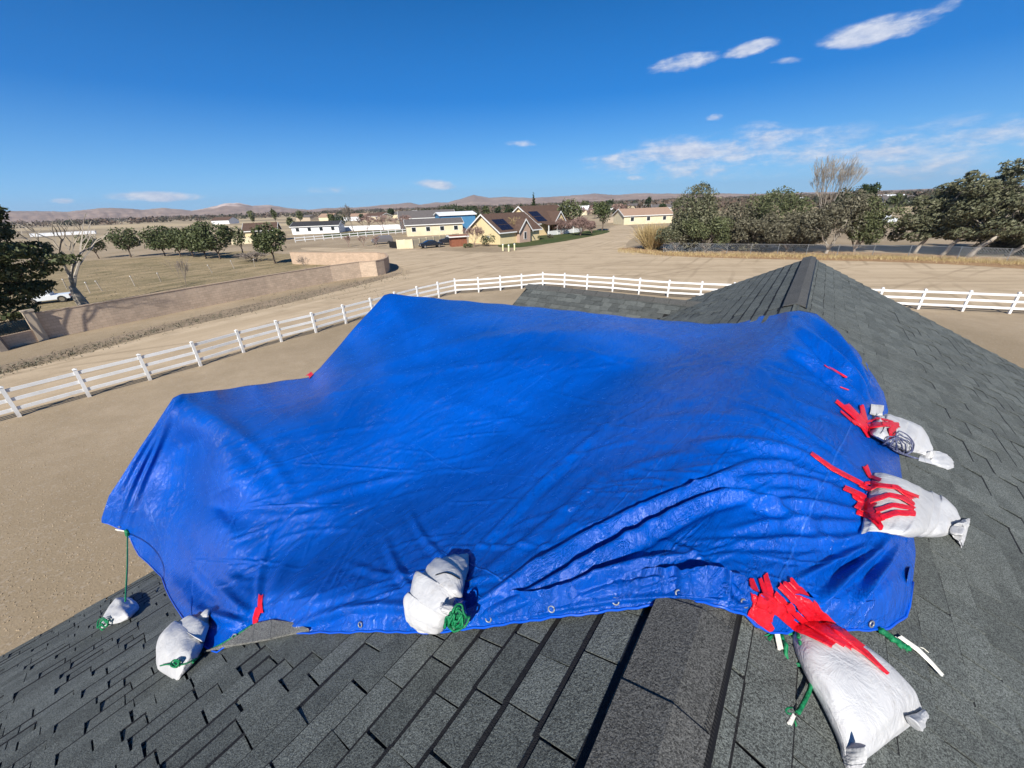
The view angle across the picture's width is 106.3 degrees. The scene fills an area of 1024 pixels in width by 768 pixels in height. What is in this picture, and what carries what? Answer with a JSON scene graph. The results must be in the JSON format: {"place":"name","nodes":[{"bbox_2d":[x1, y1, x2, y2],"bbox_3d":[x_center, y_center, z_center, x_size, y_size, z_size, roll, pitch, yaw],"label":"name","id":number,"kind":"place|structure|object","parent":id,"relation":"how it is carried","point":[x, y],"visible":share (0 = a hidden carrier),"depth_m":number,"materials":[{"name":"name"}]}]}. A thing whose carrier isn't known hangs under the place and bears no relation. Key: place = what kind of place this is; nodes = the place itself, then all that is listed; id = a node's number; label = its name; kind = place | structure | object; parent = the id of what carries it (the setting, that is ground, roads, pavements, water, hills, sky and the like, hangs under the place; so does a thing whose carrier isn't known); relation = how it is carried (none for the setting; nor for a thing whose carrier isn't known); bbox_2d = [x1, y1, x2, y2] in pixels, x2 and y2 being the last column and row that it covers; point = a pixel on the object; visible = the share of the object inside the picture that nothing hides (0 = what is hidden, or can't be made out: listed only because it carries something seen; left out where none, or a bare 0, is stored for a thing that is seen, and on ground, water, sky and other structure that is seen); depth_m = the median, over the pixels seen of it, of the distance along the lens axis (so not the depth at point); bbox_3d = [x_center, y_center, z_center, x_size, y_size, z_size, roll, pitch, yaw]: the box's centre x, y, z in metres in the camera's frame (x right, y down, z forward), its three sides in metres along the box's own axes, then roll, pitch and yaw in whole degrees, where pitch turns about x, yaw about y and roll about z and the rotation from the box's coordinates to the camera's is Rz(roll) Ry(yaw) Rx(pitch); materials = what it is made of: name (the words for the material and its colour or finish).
{"place":"outdoors","nodes":[
{"label":"outdoors","id":0,"kind":"place"},
{"bbox_2d":[29,230,96,236],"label":"long barn","id":1,"kind":"structure","parent":0,"point":[67,233],"depth_m":201.70,"materials":[{"name":"white metal"}]},
{"bbox_2d":[0,251,326,334],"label":"field","id":2,"kind":"structure","parent":0,"point":[198,267],"depth_m":54.40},
{"bbox_2d":[0,206,82,323],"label":"pine tree","id":3,"kind":"object","parent":2,"relation":"on","point":[13,285],"visible":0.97,"depth_m":28.47,"materials":[{"name":"green plant"}]},
{"bbox_2d":[23,291,71,303],"bbox_3d":[-45.932,-8.619,38.018,3.400,1.150,1.470,-19,30,-31],"label":"parked truck","id":4,"kind":"object","parent":2,"relation":"on","point":[62,297],"visible":0.59,"depth_m":37.93,"materials":[{"name":"white paint"}]},
{"bbox_2d":[9,213,108,305],"bbox_3d":[-38.656,-11.195,35.013,4.784,8.097,6.963,-2,25,0],"label":"bare tree","id":5,"kind":"object","parent":2,"relation":"on","point":[78,297],"visible":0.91,"depth_m":34.75,"materials":[{"name":"brown plant"}]},
{"bbox_2d":[155,227,183,256],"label":"leafy tree","id":6,"kind":"object","parent":2,"relation":"on","point":[165,240],"visible":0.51,"depth_m":74.31,"materials":[{"name":"green plant"}]},
{"bbox_2d":[164,256,190,287],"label":"bare tree","id":7,"kind":"object","parent":2,"relation":"on","point":[180,264],"visible":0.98,"depth_m":38.26,"materials":[{"name":"brown plant"}]},
{"bbox_2d":[166,226,197,256],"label":"leafy tree","id":8,"kind":"object","parent":2,"relation":"on","point":[178,243],"visible":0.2,"depth_m":72.32,"materials":[{"name":"green plant"}]},
{"bbox_2d":[178,225,214,258],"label":"leafy tree","id":9,"kind":"object","parent":2,"relation":"on","point":[193,245],"visible":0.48,"depth_m":69.11,"materials":[{"name":"green plant"}]},
{"bbox_2d":[0,259,408,378],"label":"weeds","id":10,"kind":"object","parent":2,"relation":"on","point":[71,353],"visible":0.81,"depth_m":26.77,"materials":[{"name":"brown plant"}]},
{"bbox_2d":[188,220,235,258],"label":"leafy tree","id":11,"kind":"object","parent":2,"relation":"on","point":[201,234],"visible":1,"depth_m":67.65,"materials":[{"name":"green plant"}]},
{"bbox_2d":[231,226,245,253],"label":"leafy tree","id":12,"kind":"object","parent":2,"relation":"on","point":[240,239],"visible":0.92,"depth_m":74.84,"materials":[{"name":"green plant"}]},
{"bbox_2d":[231,250,269,260],"bbox_3d":[-43.934,-21.674,65.125,6.278,1.823,6.036,-15,28,-26],"label":"brush pile","id":13,"kind":"object","parent":2,"relation":"on","point":[250,255],"visible":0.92,"depth_m":64.51,"materials":[{"name":"brown plant"}]},
{"bbox_2d":[248,222,286,263],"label":"leafy tree","id":14,"kind":"object","parent":2,"relation":"on","point":[262,240],"visible":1,"depth_m":58.95,"materials":[{"name":"green plant"}]},
{"bbox_2d":[290,252,389,273],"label":"block wall","id":15,"kind":"structure","parent":2,"relation":"on","point":[324,258],"depth_m":57.04,"materials":[{"name":"concrete"}]},
{"bbox_2d":[0,272,401,371],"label":"roadside verge","id":16,"kind":"structure","parent":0,"point":[219,313],"depth_m":29.84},
{"bbox_2d":[323,230,405,236],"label":"lawn","id":17,"kind":"structure","parent":0,"point":[371,232],"depth_m":131.32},
{"bbox_2d":[339,204,354,232],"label":"bare tree","id":18,"kind":"object","parent":17,"relation":"on","point":[348,212],"visible":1,"depth_m":131.62,"materials":[{"name":"grey plant"}]},
{"bbox_2d":[351,214,375,231],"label":"bare tree","id":19,"kind":"object","parent":17,"relation":"on","point":[366,217],"visible":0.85,"depth_m":137.64,"materials":[{"name":"plant"}]},
{"bbox_2d":[366,214,393,230],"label":"bare tree","id":20,"kind":"object","parent":17,"relation":"on","point":[382,218],"visible":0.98,"depth_m":135.13,"materials":[{"name":"plant"}]},
{"bbox_2d":[388,215,410,228],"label":"bare tree","id":21,"kind":"object","parent":17,"relation":"on","point":[405,217],"visible":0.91,"depth_m":130.46,"materials":[{"name":"plant"}]},
{"bbox_2d":[411,233,458,247],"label":"garden wall","id":22,"kind":"structure","parent":0,"point":[416,242],"depth_m":80.02,"materials":[{"name":"concrete"}]},
{"bbox_2d":[0,191,1023,655],"bbox_3d":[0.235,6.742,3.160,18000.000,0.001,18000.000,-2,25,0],"label":"ground","id":23,"kind":"structure","parent":0,"point":[68,459],"depth_m":16.58,"materials":[{"name":"soil"}]},
{"bbox_2d":[0,337,10,351],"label":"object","id":24,"kind":"object","parent":23,"relation":"on","point":[4,346],"visible":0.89,"depth_m":24.34,"materials":[{"name":"beige"}]},
{"bbox_2d":[0,329,37,347],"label":"block wall","id":25,"kind":"structure","parent":23,"relation":"on","point":[20,338],"depth_m":25.35,"materials":[{"name":"concrete"}]},
{"bbox_2d":[0,316,30,335],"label":"iron railing","id":26,"kind":"object","parent":25,"relation":"on","point":[13,325],"visible":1,"depth_m":25.06,"materials":[{"name":"black"}]},
{"bbox_2d":[19,309,48,340],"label":"wall pillar","id":27,"kind":"structure","parent":23,"relation":"on","point":[33,321],"depth_m":25.84,"materials":[{"name":"beige paint"}]},
{"bbox_2d":[73,234,106,258],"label":"leafy tree","id":28,"kind":"object","parent":23,"relation":"on","point":[98,244],"visible":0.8,"depth_m":77.48,"materials":[{"name":"green plant"}]},
{"bbox_2d":[103,226,142,256],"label":"leafy tree","id":29,"kind":"object","parent":23,"relation":"on","point":[127,239],"visible":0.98,"depth_m":77.16,"materials":[{"name":"green plant"}]},
{"bbox_2d":[0,358,296,638],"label":"pebbles","id":30,"kind":"object","parent":23,"relation":"on","point":[62,531],"visible":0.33,"depth_m":9.64,"materials":[{"name":"gravel"}]},
{"bbox_2d":[135,225,171,255],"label":"leafy tree","id":31,"kind":"object","parent":23,"relation":"on","point":[150,238],"visible":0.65,"depth_m":76.31,"materials":[{"name":"green plant"}]},
{"bbox_2d":[35,259,385,338],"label":"block wall","id":32,"kind":"structure","parent":23,"relation":"on","point":[73,320],"depth_m":33.11,"materials":[{"name":"concrete"}]},
{"bbox_2d":[210,217,238,223],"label":"house","id":33,"kind":"structure","parent":23,"relation":"on","point":[225,220],"depth_m":315.08,"materials":[{"name":"white metal"}]},
{"bbox_2d":[242,222,281,236],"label":"house","id":34,"kind":"structure","parent":23,"relation":"on","point":[246,228],"depth_m":108.93,"materials":[{"name":"yellow"}]},
{"bbox_2d":[296,215,318,220],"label":"house","id":35,"kind":"structure","parent":23,"relation":"on","point":[310,217],"depth_m":325.87,"materials":[{"name":"beige paint"}]},
{"bbox_2d":[289,220,344,234],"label":"house","id":36,"kind":"structure","parent":23,"relation":"on","point":[318,227],"depth_m":137.81,"materials":[{"name":"paint"}]},
{"bbox_2d":[318,213,339,220],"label":"house","id":37,"kind":"structure","parent":23,"relation":"on","point":[322,217],"depth_m":299.88,"materials":[{"name":"paint"}]},
{"bbox_2d":[334,208,350,222],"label":"leafy tree","id":38,"kind":"object","parent":23,"relation":"on","point":[342,217],"visible":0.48,"depth_m":152.01,"materials":[{"name":"green plant"}]},
{"bbox_2d":[294,229,405,242],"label":"rail fence","id":39,"kind":"object","parent":23,"relation":"on","point":[332,237],"visible":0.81,"depth_m":110.81,"materials":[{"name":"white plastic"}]},
{"bbox_2d":[344,213,366,220],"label":"house","id":40,"kind":"structure","parent":23,"relation":"on","point":[354,215],"depth_m":280.69,"materials":[{"name":"white metal"}]},
{"bbox_2d":[344,224,400,230],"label":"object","id":41,"kind":"structure","parent":23,"relation":"on","point":[371,227],"depth_m":148.81,"materials":[{"name":"white metal"}]},
{"bbox_2d":[364,213,391,220],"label":"house","id":42,"kind":"structure","parent":23,"relation":"on","point":[373,215],"depth_m":258.51,"materials":[{"name":"white"}]},
{"bbox_2d":[371,235,392,244],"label":"parked car","id":43,"kind":"object","parent":23,"relation":"on","point":[386,238],"visible":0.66,"depth_m":88.44,"materials":[{"name":"grey paint"}]},
{"bbox_2d":[396,239,412,248],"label":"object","id":44,"kind":"structure","parent":23,"relation":"on","point":[405,244],"depth_m":76.80,"materials":[{"name":"beige"}]},
{"bbox_2d":[397,209,454,230],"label":"house","id":45,"kind":"structure","parent":23,"relation":"on","point":[421,214],"depth_m":140.18,"materials":[{"name":"white"}]},
{"bbox_2d":[418,240,443,248],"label":"parked car","id":46,"kind":"object","parent":23,"relation":"on","point":[425,244],"visible":1,"depth_m":76.29,"materials":[{"name":"blue paint"}]},
{"bbox_2d":[403,217,463,236],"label":"house","id":47,"kind":"structure","parent":23,"relation":"on","point":[431,226],"depth_m":110.64,"materials":[{"name":"yellow"}]},
{"bbox_2d":[436,204,465,210],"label":"leafy tree","id":48,"kind":"object","parent":23,"relation":"on","point":[454,207],"visible":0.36,"depth_m":169.40,"materials":[{"name":"green plant"}]},
{"bbox_2d":[433,211,476,231],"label":"shed","id":49,"kind":"structure","parent":23,"relation":"on","point":[468,217],"depth_m":119.97,"materials":[{"name":"blue metal"}]},
{"bbox_2d":[446,234,468,246],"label":"shed","id":50,"kind":"structure","parent":23,"relation":"on","point":[457,240],"depth_m":77.33,"materials":[{"name":"brick"}]},
{"bbox_2d":[461,205,478,216],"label":"leafy tree","id":51,"kind":"object","parent":23,"relation":"on","point":[470,208],"visible":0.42,"depth_m":160.70,"materials":[{"name":"green plant"}]},
{"bbox_2d":[462,224,484,246],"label":"bare tree","id":52,"kind":"object","parent":23,"relation":"on","point":[479,230],"visible":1,"depth_m":73.96,"materials":[{"name":"plant"}]},
{"bbox_2d":[480,234,495,245],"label":"shrub","id":53,"kind":"object","parent":23,"relation":"on","point":[485,239],"visible":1,"depth_m":75.42,"materials":[{"name":"green plant"}]},
{"bbox_2d":[465,212,542,244],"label":"house","id":54,"kind":"structure","parent":23,"relation":"on","point":[502,229],"depth_m":80.50,"materials":[{"name":"yellow"}]},
{"bbox_2d":[2,188,1019,227],"bbox_3d":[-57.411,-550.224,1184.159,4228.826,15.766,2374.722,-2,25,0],"label":"distant trees","id":55,"kind":"object","parent":23,"relation":"on","point":[723,202],"visible":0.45,"depth_m":542.30,"materials":[{"name":"plant"}]},
{"bbox_2d":[0,256,1023,767],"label":"house","id":56,"kind":"structure","parent":23,"relation":"on","point":[664,682],"depth_m":1.48,"materials":[{"name":"tile"}]},
{"bbox_2d":[96,529,138,630],"bbox_3d":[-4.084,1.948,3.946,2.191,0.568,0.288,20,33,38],"label":"sandbag","id":57,"kind":"object","parent":56,"relation":"on","point":[120,609],"visible":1,"depth_m":3.42,"materials":[{"name":"white fabric"}]},
{"bbox_2d":[101,294,915,652],"bbox_3d":[-0.372,0.427,4.726,7.187,2.698,6.118,14,30,31],"label":"tarp","id":58,"kind":"object","parent":56,"relation":"on","point":[539,464],"visible":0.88,"depth_m":2.66,"materials":[{"name":"blue"}]},
{"bbox_2d":[156,608,251,679],"bbox_3d":[-1.960,1.556,2.343,0.872,0.440,0.352,11,28,25],"label":"sandbag","id":59,"kind":"object","parent":58,"relation":"attached to","point":[179,645],"visible":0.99,"depth_m":2.20,"materials":[{"name":"white fabric"}]},
{"bbox_2d":[403,553,471,634],"bbox_3d":[-0.294,0.838,1.572,0.298,0.317,0.454,-2,25,0],"label":"sandbag","id":60,"kind":"object","parent":58,"relation":"on","point":[437,586],"visible":0.99,"depth_m":1.49,"materials":[{"name":"white fabric"}]},
{"bbox_2d":[866,414,953,469],"bbox_3d":[2.511,0.376,2.480,1.033,0.464,0.362,-12,27,-21],"label":"sandbag","id":61,"kind":"object","parent":58,"relation":"on","point":[894,433],"visible":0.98,"depth_m":2.46,"materials":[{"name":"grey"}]},
{"bbox_2d":[861,473,969,547],"bbox_3d":[1.943,0.635,1.873,1.254,0.476,0.298,-11,27,-18],"label":"sandbag","id":62,"kind":"object","parent":58,"relation":"attached to","point":[905,508],"visible":0.98,"depth_m":1.72,"materials":[{"name":"fabric"}]},
{"bbox_2d":[764,634,782,649],"bbox_3d":[0.812,0.794,1.177,0.094,0.045,0.050,-10,26,-16],"label":"rope","id":63,"kind":"object","parent":56,"relation":"on","point":[777,639],"visible":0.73,"depth_m":1.17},
{"bbox_2d":[780,631,812,726],"bbox_3d":[0.821,0.840,1.102,0.084,0.074,0.295,12,28,27],"label":"rope","id":64,"kind":"object","parent":56,"relation":"on","point":[802,704],"visible":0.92,"depth_m":1.06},
{"bbox_2d":[768,577,928,767],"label":"sandbag","id":65,"kind":"object","parent":56,"relation":"on","point":[867,697],"visible":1,"depth_m":1.08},
{"bbox_2d":[878,627,943,675],"bbox_3d":[1.359,0.900,1.306,0.211,0.126,0.116,-2,25,0],"label":"rope","id":66,"kind":"object","parent":56,"relation":"on","point":[906,645],"visible":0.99,"depth_m":1.32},
{"bbox_2d":[0,272,1023,416],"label":"rail fence","id":67,"kind":"object","parent":23,"relation":"on","point":[195,352],"visible":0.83,"depth_m":24.65,"materials":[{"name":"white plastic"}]},
{"bbox_2d":[513,205,579,234],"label":"house","id":68,"kind":"structure","parent":23,"relation":"on","point":[545,217],"depth_m":99.48,"materials":[{"name":"yellow"}]},
{"bbox_2d":[557,198,582,219],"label":"tree","id":69,"kind":"object","parent":23,"relation":"on","point":[566,207],"visible":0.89,"depth_m":103.32,"materials":[{"name":"green plant"}]},
{"bbox_2d":[611,203,629,209],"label":"bare tree","id":70,"kind":"object","parent":23,"relation":"on","point":[615,207],"visible":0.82,"depth_m":148.84,"materials":[{"name":"plant"}]},
{"bbox_2d":[612,207,672,224],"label":"house","id":71,"kind":"structure","parent":23,"relation":"on","point":[633,216],"depth_m":128.03,"materials":[{"name":"white"}]},
{"bbox_2d":[717,201,764,246],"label":"leafy tree","id":72,"kind":"object","parent":23,"relation":"on","point":[739,210],"visible":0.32,"depth_m":58.12,"materials":[{"name":"green plant"}]},
{"bbox_2d":[743,185,816,247],"bbox_3d":[39.514,-24.985,57.823,8.664,8.788,8.829,-2,25,0],"label":"leafy tree","id":73,"kind":"object","parent":23,"relation":"on","point":[770,198],"visible":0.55,"depth_m":55.47,"materials":[{"name":"green plant"}]},
{"bbox_2d":[784,208,835,250],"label":"leafy tree","id":74,"kind":"object","parent":23,"relation":"on","point":[797,215],"visible":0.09,"depth_m":53.35,"materials":[{"name":"green plant"}]},
{"bbox_2d":[808,154,867,208],"bbox_3d":[52.228,-30.383,63.043,7.742,13.219,6.203,10,28,24],"label":"bare tree","id":75,"kind":"object","parent":23,"relation":"on","point":[845,173],"visible":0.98,"depth_m":61.39,"materials":[{"name":"brown plant"}]},
{"bbox_2d":[833,186,854,205],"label":"leafy tree","id":76,"kind":"object","parent":23,"relation":"on","point":[853,191],"visible":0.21,"depth_m":112.56,"materials":[{"name":"green plant"}]},
{"bbox_2d":[855,182,881,220],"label":"leafy tree","id":77,"kind":"object","parent":23,"relation":"on","point":[873,188],"visible":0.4,"depth_m":101.89,"materials":[{"name":"green plant"}]},
{"bbox_2d":[888,193,903,207],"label":"leafy tree","id":78,"kind":"object","parent":23,"relation":"on","point":[894,199],"visible":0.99,"depth_m":173.73,"materials":[{"name":"green plant"}]},
{"bbox_2d":[887,169,980,253],"bbox_3d":[52.420,-21.042,47.688,7.115,9.518,4.970,14,30,31],"label":"eucalyptus tree","id":79,"kind":"object","parent":23,"relation":"on","point":[953,188],"visible":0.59,"depth_m":47.25,"materials":[{"name":"green plant"}]},
{"bbox_2d":[965,194,1023,255],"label":"eucalyptus tree","id":80,"kind":"object","parent":23,"relation":"on","point":[1018,215],"visible":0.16,"depth_m":44.58,"materials":[{"name":"green plant"}]},
{"bbox_2d":[970,237,1023,254],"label":"shrub","id":81,"kind":"object","parent":23,"relation":"on","point":[995,246],"visible":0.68,"depth_m":46.81,"materials":[{"name":"grey plant"}]},
{"bbox_2d":[1002,217,1023,244],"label":"eucalyptus tree","id":82,"kind":"object","parent":23,"relation":"on","point":[1009,239],"visible":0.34,"depth_m":44.80,"materials":[{"name":"green plant"}]},
{"bbox_2d":[0,225,1023,415],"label":"road","id":83,"kind":"structure","parent":0,"point":[600,255],"depth_m":37.94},
{"bbox_2d":[0,0,1023,211],"label":"sky","id":84,"kind":"structure","parent":0,"point":[190,105],"materials":[{"name":"blue"}]},
{"bbox_2d":[3,185,1022,222],"bbox_3d":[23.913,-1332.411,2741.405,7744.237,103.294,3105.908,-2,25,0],"label":"hills","id":85,"kind":"structure","parent":0,"point":[118,213],"depth_m":2852.48,"materials":[{"name":"soil"}]},
{"bbox_2d":[498,230,609,247],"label":"lawn","id":86,"kind":"structure","parent":0,"point":[543,239],"depth_m":87.27,"materials":[{"name":"plant"}]},
{"bbox_2d":[553,218,571,233],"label":"bare bush","id":87,"kind":"object","parent":86,"relation":"on","point":[562,223],"visible":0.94,"depth_m":97.02,"materials":[{"name":"plant"}]},
{"bbox_2d":[569,216,593,235],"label":"bare bush","id":88,"kind":"object","parent":86,"relation":"on","point":[580,222],"visible":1,"depth_m":91.06,"materials":[{"name":"plant"}]},
{"bbox_2d":[597,201,610,230],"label":"tree","id":89,"kind":"object","parent":86,"relation":"on","point":[602,207],"visible":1,"depth_m":101.90,"materials":[{"name":"green plant"}]},
{"bbox_2d":[622,247,1023,268],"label":"grass strip","id":90,"kind":"object","parent":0,"point":[1019,266],"depth_m":50.06,"materials":[{"name":"plant"}]},
{"bbox_2d":[627,223,670,249],"bbox_3d":[22.984,-24.173,62.545,8.573,4.208,7.842,9,27,21],"label":"bush","id":91,"kind":"object","parent":90,"relation":"on","point":[647,240],"visible":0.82,"depth_m":62.01,"materials":[{"name":"plant"}]},
{"bbox_2d":[655,212,697,251],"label":"leafy tree","id":92,"kind":"object","parent":90,"relation":"on","point":[671,235],"visible":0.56,"depth_m":57.52,"materials":[{"name":"green plant"}]},
{"bbox_2d":[669,180,722,250],"bbox_3d":[27.442,-24.959,57.487,6.994,9.852,7.313,-2,25,0],"label":"leafy tree","id":93,"kind":"object","parent":90,"relation":"on","point":[705,214],"visible":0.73,"depth_m":55.68,"materials":[{"name":"green plant"}]},
{"bbox_2d":[676,235,715,250],"bbox_3d":[28.114,-21.714,58.496,6.608,2.937,5.962,-2,25,0],"label":"shrub","id":94,"kind":"object","parent":90,"relation":"on","point":[684,244],"visible":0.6,"depth_m":57.52,"materials":[{"name":"grey plant"}]},
{"bbox_2d":[680,216,734,251],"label":"leafy tree","id":95,"kind":"object","parent":90,"relation":"on","point":[721,231],"visible":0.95,"depth_m":55.30,"materials":[{"name":"green plant"}]},
{"bbox_2d":[722,234,770,250],"bbox_3d":[34.835,-21.075,57.195,7.090,2.561,5.048,-2,25,0],"label":"shrub","id":96,"kind":"object","parent":90,"relation":"on","point":[742,243],"visible":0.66,"depth_m":56.30,"materials":[{"name":"grey plant"}]},
{"bbox_2d":[730,212,793,251],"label":"leafy tree","id":97,"kind":"object","parent":90,"relation":"on","point":[742,227],"visible":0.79,"depth_m":54.40,"materials":[{"name":"green plant"}]},
{"bbox_2d":[750,212,816,250],"bbox_3d":[38.274,-21.116,53.687,7.760,5.375,5.541,-2,25,0],"label":"leafy tree","id":98,"kind":"object","parent":90,"relation":"on","point":[774,234],"visible":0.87,"depth_m":52.62,"materials":[{"name":"green plant"}]},
{"bbox_2d":[777,238,811,250],"bbox_3d":[41.066,-20.643,55.709,3.995,2.538,4.332,-17,29,-29],"label":"shrub","id":99,"kind":"object","parent":90,"relation":"on","point":[793,246],"visible":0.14,"depth_m":55.38,"materials":[{"name":"grey plant"}]},
{"bbox_2d":[799,186,885,253],"bbox_3d":[42.621,-21.342,50.484,9.929,8.286,6.915,-2,25,0],"label":"leafy tree","id":100,"kind":"object","parent":90,"relation":"on","point":[845,213],"visible":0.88,"depth_m":49.34,"materials":[{"name":"green plant"}]},
{"bbox_2d":[663,242,1023,260],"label":"chain link fence","id":101,"kind":"object","parent":90,"relation":"on","point":[858,249],"visible":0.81,"depth_m":48.19,"materials":[{"name":"silver metal"}]},
{"bbox_2d":[830,195,912,251],"bbox_3d":[46.986,-21.104,50.989,7.806,7.166,5.392,-2,25,0],"label":"leafy tree","id":102,"kind":"object","parent":90,"relation":"on","point":[874,230],"visible":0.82,"depth_m":49.88,"materials":[{"name":"green plant"}]},
{"bbox_2d":[902,165,1022,255],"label":"eucalyptus tree","id":103,"kind":"object","parent":90,"relation":"on","point":[964,229],"visible":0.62,"depth_m":44.68,"materials":[{"name":"green plant"}]},
{"bbox_2d":[931,158,1023,257],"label":"eucalyptus tree","id":104,"kind":"object","parent":90,"relation":"on","point":[1014,202],"visible":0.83,"depth_m":42.56,"materials":[{"name":"green plant"}]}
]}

